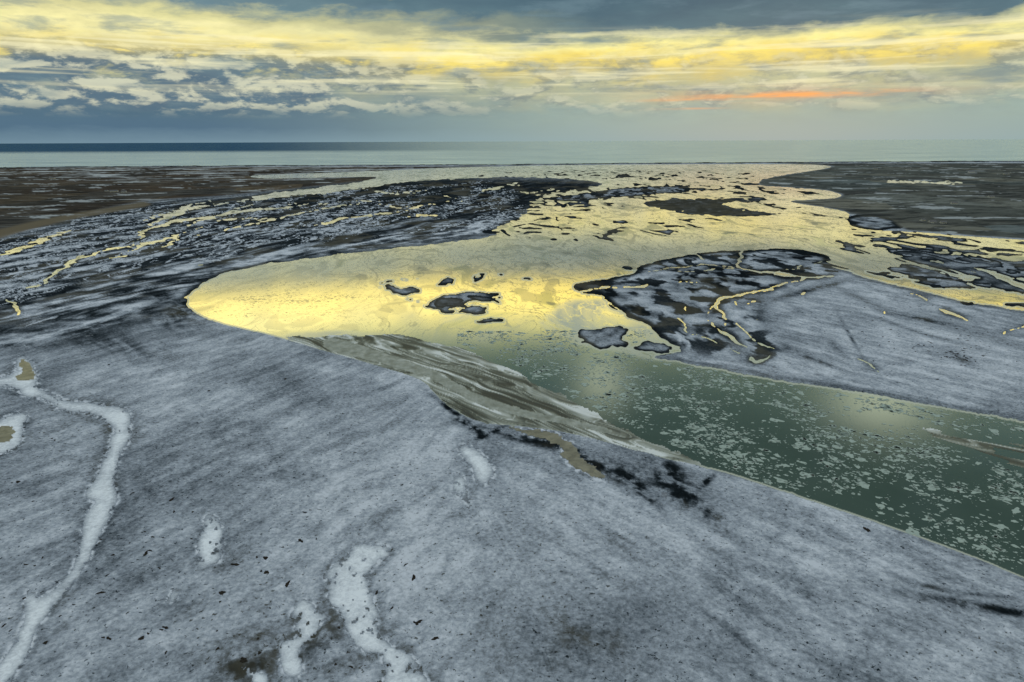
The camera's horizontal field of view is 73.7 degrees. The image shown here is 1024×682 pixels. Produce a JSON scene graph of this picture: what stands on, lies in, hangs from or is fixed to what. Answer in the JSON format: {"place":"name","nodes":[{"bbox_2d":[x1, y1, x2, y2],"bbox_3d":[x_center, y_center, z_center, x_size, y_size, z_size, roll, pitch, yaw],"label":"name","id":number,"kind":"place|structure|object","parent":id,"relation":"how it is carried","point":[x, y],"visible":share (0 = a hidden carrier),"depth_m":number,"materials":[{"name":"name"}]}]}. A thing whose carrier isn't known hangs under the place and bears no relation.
{"place":"outdoors","nodes":[
{"label":"outdoors","id":0,"kind":"place"},
{"bbox_2d":[0,426,15,441],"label":"brown pond","id":1,"kind":"structure","parent":0,"point":[6,432],"depth_m":536.81,"materials":[{"name":"brown liquid"}]},
{"bbox_2d":[0,411,27,453],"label":"frozen pond","id":2,"kind":"structure","parent":0,"point":[15,421],"depth_m":548.17,"materials":[{"name":"white ice"}]},
{"bbox_2d":[16,359,35,379],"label":"brown pond","id":3,"kind":"structure","parent":0,"point":[27,373],"depth_m":679.47,"materials":[{"name":"beige liquid"}]},
{"bbox_2d":[166,588,178,603],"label":"frozen pond","id":4,"kind":"structure","parent":0,"point":[174,594],"depth_m":344.17,"materials":[{"name":"white ice"}]},
{"bbox_2d":[197,515,223,567],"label":"frozen pond","id":5,"kind":"structure","parent":0,"point":[208,534],"depth_m":389.73,"materials":[{"name":"white ice"}]},
{"bbox_2d":[243,667,267,681],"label":"frozen pond","id":6,"kind":"structure","parent":0,"point":[258,677],"depth_m":291.80,"materials":[{"name":"white ice"}]},
{"bbox_2d":[278,599,328,677],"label":"frozen pond","id":7,"kind":"structure","parent":0,"point":[290,660],"depth_m":314.07,"materials":[{"name":"white ice"}]},
{"bbox_2d":[323,543,425,681],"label":"frozen pond","id":8,"kind":"structure","parent":0,"point":[346,588],"depth_m":335.56,"materials":[{"name":"white ice"}]},
{"bbox_2d":[453,472,471,506],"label":"frozen pond","id":9,"kind":"structure","parent":0,"point":[460,488],"depth_m":449.00,"materials":[{"name":"white ice"}]},
{"bbox_2d":[458,444,493,484],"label":"frozen pond","id":10,"kind":"structure","parent":0,"point":[483,470],"depth_m":483.54,"materials":[{"name":"white ice"}]},
{"bbox_2d":[287,334,702,465],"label":"sandbar","id":11,"kind":"structure","parent":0,"point":[471,385],"depth_m":635.09,"materials":[{"name":"grey sand"}]},
{"bbox_2d":[0,161,1023,681],"bbox_3d":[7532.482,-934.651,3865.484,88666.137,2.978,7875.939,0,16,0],"label":"ground","id":12,"kind":"structure","parent":0,"point":[540,561],"depth_m":463.90,"materials":[{"name":"white snow"}]},
{"bbox_2d":[0,356,133,681],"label":"frozen creek","id":13,"kind":"structure","parent":12,"relation":"in","point":[101,491],"depth_m":432.32,"materials":[{"name":"white ice"}]},
{"bbox_2d":[240,657,247,662],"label":"earth clump","id":14,"kind":"object","parent":12,"relation":"on","point":[243,660],"visible":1,"depth_m":300.55,"materials":[{"name":"black soil"}]},
{"bbox_2d":[0,164,1023,577],"bbox_3d":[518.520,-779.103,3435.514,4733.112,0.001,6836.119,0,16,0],"label":"river","id":15,"kind":"structure","parent":0,"point":[338,294],"depth_m":933.89,"materials":[{"name":"liquid"}]},
{"bbox_2d":[381,281,419,295],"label":"island","id":16,"kind":"structure","parent":15,"relation":"on","point":[405,291],"depth_m":1048.03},
{"bbox_2d":[425,292,500,312],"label":"island","id":17,"kind":"structure","parent":15,"relation":"on","point":[444,303],"depth_m":984.81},
{"bbox_2d":[462,306,486,314],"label":"island","id":18,"kind":"structure","parent":15,"relation":"in","point":[475,310],"depth_m":921.61,"materials":[{"name":"white snow"}]},
{"bbox_2d":[476,318,503,322],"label":"island","id":19,"kind":"structure","parent":15,"relation":"on","point":[491,320],"depth_m":869.68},
{"bbox_2d":[482,229,503,233],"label":"island","id":20,"kind":"structure","parent":15,"relation":"on","point":[489,232],"depth_m":1725.80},
{"bbox_2d":[516,226,541,228],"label":"island","id":21,"kind":"structure","parent":15,"relation":"on","point":[529,227],"depth_m":1782.92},
{"bbox_2d":[555,226,574,229],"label":"island","id":22,"kind":"structure","parent":15,"relation":"on","point":[564,228],"depth_m":1784.59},
{"bbox_2d":[565,186,588,190],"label":"island","id":23,"kind":"structure","parent":15,"relation":"on","point":[581,188],"depth_m":3269.06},
{"bbox_2d":[578,326,627,348],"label":"island","id":24,"kind":"structure","parent":15,"relation":"on","point":[605,337],"depth_m":795.76,"materials":[{"name":"white snow"}]},
{"bbox_2d":[607,228,622,233],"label":"island","id":25,"kind":"structure","parent":15,"relation":"on","point":[615,231],"depth_m":1718.09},
{"bbox_2d":[613,220,627,223],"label":"island","id":26,"kind":"structure","parent":15,"relation":"on","point":[622,221],"depth_m":1907.11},
{"bbox_2d":[634,340,671,354],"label":"island","id":27,"kind":"structure","parent":15,"relation":"on","point":[660,348],"depth_m":752.90,"materials":[{"name":"white snow"}]},
{"bbox_2d":[673,429,685,433],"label":"ice floe","id":28,"kind":"object","parent":15,"relation":"on","point":[679,431],"visible":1,"depth_m":537.22,"materials":[{"name":"white ice"}]},
{"bbox_2d":[678,218,694,221],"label":"island","id":29,"kind":"structure","parent":15,"relation":"on","point":[688,220],"depth_m":1969.39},
{"bbox_2d":[691,425,701,429],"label":"ice floe","id":30,"kind":"object","parent":15,"relation":"on","point":[694,427],"visible":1,"depth_m":544.57,"materials":[{"name":"white ice"}]},
{"bbox_2d":[721,453,731,459],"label":"ice floe","id":31,"kind":"object","parent":15,"relation":"on","point":[726,456],"visible":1,"depth_m":494.43,"materials":[{"name":"white ice"}]},
{"bbox_2d":[729,191,746,193],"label":"island","id":32,"kind":"structure","parent":15,"relation":"in","point":[738,192],"depth_m":2976.54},
{"bbox_2d":[457,330,1023,568],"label":"ice floes","id":33,"kind":"object","parent":15,"relation":"on","point":[930,448],"visible":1,"depth_m":537.82,"materials":[{"name":"white ice"}]},
{"bbox_2d":[735,453,747,457],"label":"ice floe","id":34,"kind":"object","parent":15,"relation":"on","point":[740,455],"visible":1,"depth_m":497.44,"materials":[{"name":"white ice"}]},
{"bbox_2d":[770,418,784,421],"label":"ice floe","id":35,"kind":"object","parent":15,"relation":"on","point":[774,420],"visible":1,"depth_m":557.51,"materials":[{"name":"white ice"}]},
{"bbox_2d":[774,477,787,483],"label":"ice floe","id":36,"kind":"object","parent":15,"relation":"on","point":[781,480],"visible":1,"depth_m":459.23,"materials":[{"name":"white ice"}]},
{"bbox_2d":[800,444,810,449],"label":"ice floe","id":37,"kind":"object","parent":15,"relation":"on","point":[805,447],"visible":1,"depth_m":508.32,"materials":[{"name":"white ice"}]},
{"bbox_2d":[799,472,813,477],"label":"ice floe","id":38,"kind":"object","parent":15,"relation":"on","point":[808,475],"visible":1,"depth_m":467.31,"materials":[{"name":"white ice"}]},
{"bbox_2d":[823,461,833,466],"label":"ice floe","id":39,"kind":"object","parent":15,"relation":"on","point":[827,463],"visible":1,"depth_m":483.06,"materials":[{"name":"white ice"}]},
{"bbox_2d":[828,455,837,460],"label":"ice floe","id":40,"kind":"object","parent":15,"relation":"on","point":[833,458],"visible":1,"depth_m":490.63,"materials":[{"name":"white ice"}]},
{"bbox_2d":[832,445,842,448],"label":"ice floe","id":41,"kind":"object","parent":15,"relation":"on","point":[837,447],"visible":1,"depth_m":509.75,"materials":[{"name":"white ice"}]},
{"bbox_2d":[843,452,853,457],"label":"ice floe","id":42,"kind":"object","parent":15,"relation":"on","point":[849,455],"visible":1,"depth_m":495.19,"materials":[{"name":"white ice"}]},
{"bbox_2d":[855,457,867,461],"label":"ice floe","id":43,"kind":"object","parent":15,"relation":"on","point":[860,459],"visible":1,"depth_m":488.89,"materials":[{"name":"white ice"}]},
{"bbox_2d":[856,481,869,488],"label":"ice floe","id":44,"kind":"object","parent":15,"relation":"on","point":[862,484],"visible":1,"depth_m":452.16,"materials":[{"name":"white ice"}]},
{"bbox_2d":[876,503,884,508],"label":"ice floe","id":45,"kind":"object","parent":15,"relation":"on","point":[881,506],"visible":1,"depth_m":426.19,"materials":[{"name":"white ice"}]},
{"bbox_2d":[892,453,903,458],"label":"ice floe","id":46,"kind":"object","parent":15,"relation":"on","point":[899,456],"visible":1,"depth_m":494.82,"materials":[{"name":"white ice"}]},
{"bbox_2d":[905,473,913,478],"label":"ice floe","id":47,"kind":"object","parent":15,"relation":"on","point":[908,476],"visible":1,"depth_m":463.96,"materials":[{"name":"white ice"}]},
{"bbox_2d":[905,527,919,535],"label":"ice floe","id":48,"kind":"object","parent":15,"relation":"on","point":[913,532],"visible":1,"depth_m":398.84,"materials":[{"name":"white ice"}]},
{"bbox_2d":[915,453,928,458],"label":"ice floe","id":49,"kind":"object","parent":15,"relation":"on","point":[920,456],"visible":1,"depth_m":494.65,"materials":[{"name":"white ice"}]},
{"bbox_2d":[877,264,979,288],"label":"island","id":50,"kind":"structure","parent":15,"relation":"on","point":[933,278],"depth_m":1128.61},
{"bbox_2d":[926,484,939,490],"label":"ice floe","id":51,"kind":"object","parent":15,"relation":"on","point":[930,487],"visible":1,"depth_m":449.12,"materials":[{"name":"white ice"}]},
{"bbox_2d":[929,455,942,458],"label":"ice floe","id":52,"kind":"object","parent":15,"relation":"on","point":[935,456],"visible":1,"depth_m":493.00,"materials":[{"name":"white ice"}]},
{"bbox_2d":[908,232,970,242],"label":"island","id":53,"kind":"structure","parent":15,"relation":"in","point":[951,239],"depth_m":1570.88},
{"bbox_2d":[946,487,962,491],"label":"ice floe","id":54,"kind":"object","parent":15,"relation":"on","point":[953,489],"visible":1,"depth_m":446.48,"materials":[{"name":"white ice"}]},
{"bbox_2d":[886,246,1023,282],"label":"island","id":55,"kind":"structure","parent":15,"relation":"on","point":[1013,269],"depth_m":1284.89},
{"bbox_2d":[956,537,965,542],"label":"ice floe","id":56,"kind":"object","parent":15,"relation":"on","point":[961,540],"visible":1,"depth_m":389.71,"materials":[{"name":"white ice"}]},
{"bbox_2d":[960,301,973,304],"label":"island","id":57,"kind":"structure","parent":15,"relation":"on","point":[967,303],"depth_m":948.48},
{"bbox_2d":[971,489,980,493],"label":"ice floe","id":58,"kind":"object","parent":15,"relation":"on","point":[975,491],"visible":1,"depth_m":443.80,"materials":[{"name":"white ice"}]},
{"bbox_2d":[972,544,989,549],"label":"ice floe","id":59,"kind":"object","parent":15,"relation":"on","point":[983,547],"visible":1,"depth_m":383.87,"materials":[{"name":"white ice"}]},
{"bbox_2d":[988,428,998,432],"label":"ice floe","id":60,"kind":"object","parent":15,"relation":"on","point":[994,431],"visible":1,"depth_m":536.56,"materials":[{"name":"white ice"}]},
{"bbox_2d":[983,248,1008,251],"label":"island","id":61,"kind":"structure","parent":15,"relation":"on","point":[994,249],"depth_m":1410.21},
{"bbox_2d":[990,495,1003,499],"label":"ice floe","id":62,"kind":"object","parent":15,"relation":"on","point":[995,497],"visible":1,"depth_m":436.28,"materials":[{"name":"white ice"}]},
{"bbox_2d":[971,276,1023,293],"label":"island","id":63,"kind":"structure","parent":15,"relation":"in","point":[985,282],"depth_m":1071.81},
{"bbox_2d":[989,523,1007,528],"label":"ice floe","id":64,"kind":"object","parent":15,"relation":"on","point":[1000,526],"visible":1,"depth_m":404.15,"materials":[{"name":"white ice"}]},
{"bbox_2d":[993,468,1004,475],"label":"ice floe","id":65,"kind":"object","parent":15,"relation":"on","point":[1000,473],"visible":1,"depth_m":468.97,"materials":[{"name":"white ice"}]},
{"bbox_2d":[998,497,1011,501],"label":"ice floe","id":66,"kind":"object","parent":15,"relation":"on","point":[1007,499],"visible":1,"depth_m":433.84,"materials":[{"name":"white ice"}]},
{"bbox_2d":[1012,507,1020,513],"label":"ice floe","id":67,"kind":"object","parent":15,"relation":"on","point":[1015,510],"visible":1,"depth_m":420.91,"materials":[{"name":"white ice"}]},
{"bbox_2d":[0,139,1023,166],"bbox_3d":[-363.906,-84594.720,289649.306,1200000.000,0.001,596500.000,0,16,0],"label":"sea","id":68,"kind":"structure","parent":0,"point":[278,153],"depth_m":13634.43,"materials":[{"name":"liquid"}]},
{"bbox_2d":[0,0,1023,143],"label":"sky","id":69,"kind":"structure","parent":0,"point":[72,71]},
{"bbox_2d":[509,426,604,477],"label":"brown pond","id":70,"kind":"structure","parent":0,"point":[570,453],"depth_m":503.15,"materials":[{"name":"liquid"}]},
{"bbox_2d":[554,203,571,207],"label":"island","id":71,"kind":"structure","parent":0,"point":[562,205],"depth_m":2416.59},
{"bbox_2d":[541,184,700,201],"bbox_3d":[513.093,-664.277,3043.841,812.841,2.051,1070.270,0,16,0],"label":"island","id":72,"kind":"structure","parent":0,"point":[633,192],"depth_m":2992.49,"materials":[{"name":"grey snow"}]},
{"bbox_2d":[617,173,630,176],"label":"island","id":73,"kind":"structure","parent":0,"point":[624,175],"depth_m":4471.88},
{"bbox_2d":[641,177,660,180],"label":"island","id":74,"kind":"structure","parent":0,"point":[652,178],"depth_m":4100.38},
{"bbox_2d":[644,197,775,216],"bbox_3d":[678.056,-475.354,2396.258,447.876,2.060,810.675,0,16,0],"label":"island","id":75,"kind":"structure","parent":0,"point":[703,206],"depth_m":2324.11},
{"bbox_2d":[766,191,784,193],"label":"island","id":76,"kind":"structure","parent":0,"point":[771,192],"depth_m":2969.02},
{"bbox_2d":[797,191,818,195],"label":"island","id":77,"kind":"structure","parent":0,"point":[807,192],"depth_m":2958.92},
{"bbox_2d":[845,214,902,229],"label":"island","id":78,"kind":"structure","parent":0,"point":[875,222],"depth_m":1880.97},
{"bbox_2d":[923,428,1023,466],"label":"sandbar","id":79,"kind":"structure","parent":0,"point":[985,447],"depth_m":510.50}
]}

